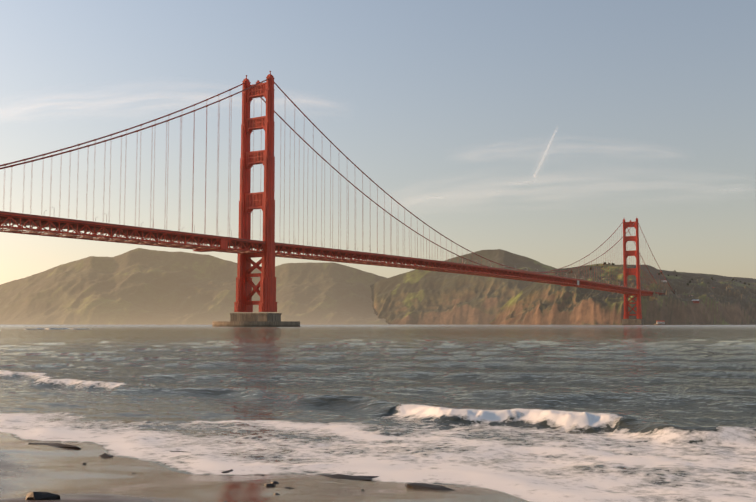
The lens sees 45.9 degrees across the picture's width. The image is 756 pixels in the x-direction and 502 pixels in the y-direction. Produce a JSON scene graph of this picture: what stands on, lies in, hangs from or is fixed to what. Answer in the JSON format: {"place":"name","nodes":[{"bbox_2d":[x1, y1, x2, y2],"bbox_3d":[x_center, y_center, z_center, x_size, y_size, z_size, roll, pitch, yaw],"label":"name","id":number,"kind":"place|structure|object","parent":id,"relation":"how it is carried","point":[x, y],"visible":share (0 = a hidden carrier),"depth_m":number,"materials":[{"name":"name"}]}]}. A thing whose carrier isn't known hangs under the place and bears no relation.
{"place":"outdoors","nodes":[
{"label":"outdoors","id":0,"kind":"place"},
{"bbox_2d":[0,77,353,123],"bbox_3d":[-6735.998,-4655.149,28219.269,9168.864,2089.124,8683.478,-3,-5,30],"label":"cloud","id":1,"kind":"structure","parent":0,"point":[153,99],"depth_m":28644.72,"materials":[{"name":"white"}]},
{"bbox_2d":[0,248,387,323],"bbox_3d":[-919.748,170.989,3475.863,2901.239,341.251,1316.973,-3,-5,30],"label":"hill","id":2,"kind":"structure","parent":0,"point":[140,286],"depth_m":3028.41,"materials":[{"name":"brown soil"}]},
{"bbox_2d":[0,432,528,501],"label":"beach sand","id":3,"kind":"structure","parent":0,"point":[64,473],"depth_m":14.42,"materials":[{"name":"beige sand"}]},
{"bbox_2d":[25,492,60,499],"bbox_3d":[-4.550,3.359,12.134,0.485,0.192,0.297,-1,-5,8],"label":"boulder","id":4,"kind":"object","parent":3,"relation":"on","point":[40,496],"visible":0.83,"depth_m":12.06,"materials":[{"name":"grey stone"}]},
{"bbox_2d":[28,443,81,448],"bbox_3d":[-7.147,4.291,19.709,1.632,0.099,0.538,-3,-5,32],"label":"ledge rock","id":5,"kind":"object","parent":3,"relation":"on","point":[60,445],"visible":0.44,"depth_m":19.49,"materials":[{"name":"stone"}]},
{"bbox_2d":[98,453,113,456],"bbox_3d":[-5.686,4.246,18.481,0.452,0.122,0.273,-1,-5,10],"label":"ledge rock","id":6,"kind":"object","parent":3,"relation":"on","point":[104,455],"visible":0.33,"depth_m":18.41,"materials":[{"name":"grey stone"}]},
{"bbox_2d":[82,463,363,501],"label":"beach pebbles","id":7,"kind":"object","parent":3,"relation":"on","point":[274,482],"visible":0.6,"depth_m":14.17,"materials":[{"name":"black stone"}]},
{"bbox_2d":[322,474,378,479],"bbox_3d":[-0.707,4.060,15.979,1.585,0.115,0.599,-1,-5,9],"label":"ledge rock","id":8,"kind":"object","parent":3,"relation":"on","point":[342,476],"visible":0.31,"depth_m":15.88,"materials":[{"name":"grey stone"}]},
{"bbox_2d":[405,483,455,490],"bbox_3d":[0.849,3.925,14.772,1.057,0.107,0.623,-3,-5,32],"label":"ledge rock","id":9,"kind":"object","parent":3,"relation":"on","point":[426,486],"visible":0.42,"depth_m":14.68,"materials":[{"name":"grey stone"}]},
{"bbox_2d":[0,71,676,326],"bbox_3d":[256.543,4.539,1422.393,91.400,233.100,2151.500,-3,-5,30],"label":"bridge","id":10,"kind":"structure","parent":0,"point":[245,292],"depth_m":800.48,"materials":[{"name":"red metal"}]},
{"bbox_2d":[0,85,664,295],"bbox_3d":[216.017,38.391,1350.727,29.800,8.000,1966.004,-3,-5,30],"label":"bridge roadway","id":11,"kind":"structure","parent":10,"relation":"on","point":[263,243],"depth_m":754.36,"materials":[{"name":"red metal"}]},
{"bbox_2d":[44,210,662,290],"bbox_3d":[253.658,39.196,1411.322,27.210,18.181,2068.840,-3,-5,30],"label":"bridge lamps","id":12,"kind":"object","parent":11,"relation":"on","point":[334,247],"visible":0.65,"depth_m":912.05,"materials":[{"name":"red"}]},
{"bbox_2d":[0,79,673,292],"bbox_3d":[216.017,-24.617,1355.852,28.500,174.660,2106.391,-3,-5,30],"label":"suspension cables","id":13,"kind":"object","parent":10,"relation":"hanging from","point":[180,116],"visible":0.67,"depth_m":798.25,"materials":[{"name":"red metal"}]},
{"bbox_2d":[0,334,755,501],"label":"sea water","id":14,"kind":"structure","parent":0,"point":[600,417],"depth_m":29.69,"materials":[{"name":"grey liquid"}]},
{"bbox_2d":[0,324,755,333],"bbox_3d":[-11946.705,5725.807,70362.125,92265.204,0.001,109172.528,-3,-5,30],"label":"haze","id":15,"kind":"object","parent":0,"point":[361,329],"depth_m":416.13,"materials":[{"name":"grey"}]},
{"bbox_2d":[0,328,76,330],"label":"wave","id":16,"kind":"object","parent":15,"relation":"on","point":[55,328],"visible":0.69,"depth_m":428.43,"materials":[{"name":"grey liquid"}]},
{"bbox_2d":[0,0,755,283],"label":"sky","id":17,"kind":"structure","parent":0,"point":[425,81],"materials":[{"name":"blue"}]},
{"bbox_2d":[370,249,556,324],"bbox_3d":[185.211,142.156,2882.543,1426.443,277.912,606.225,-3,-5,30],"label":"hill","id":18,"kind":"structure","parent":0,"point":[415,296],"depth_m":2706.41,"materials":[{"name":"brown stone"}]},
{"bbox_2d":[532,126,557,177],"bbox_3d":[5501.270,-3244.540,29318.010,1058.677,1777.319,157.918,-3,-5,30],"label":"contrail","id":19,"kind":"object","parent":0,"point":[545,155],"depth_m":29340.01,"materials":[{"name":"white"}]},
{"bbox_2d":[369,158,755,216],"bbox_3d":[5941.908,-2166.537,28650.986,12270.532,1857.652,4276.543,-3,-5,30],"label":"cloud","id":20,"kind":"structure","parent":0,"point":[540,178],"depth_m":29233.26,"materials":[{"name":"white"}]},
{"bbox_2d":[453,135,689,163],"bbox_3d":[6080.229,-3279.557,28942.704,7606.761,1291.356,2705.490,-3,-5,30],"label":"cloud","id":21,"kind":"structure","parent":0,"point":[654,155],"depth_m":29097.96,"materials":[{"name":"white"}]},
{"bbox_2d":[489,263,755,324],"bbox_3d":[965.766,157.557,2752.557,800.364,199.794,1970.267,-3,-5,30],"label":"hillside","id":22,"kind":"structure","parent":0,"point":[726,300],"depth_m":2119.94,"materials":[{"name":"brown stone"}]}
]}

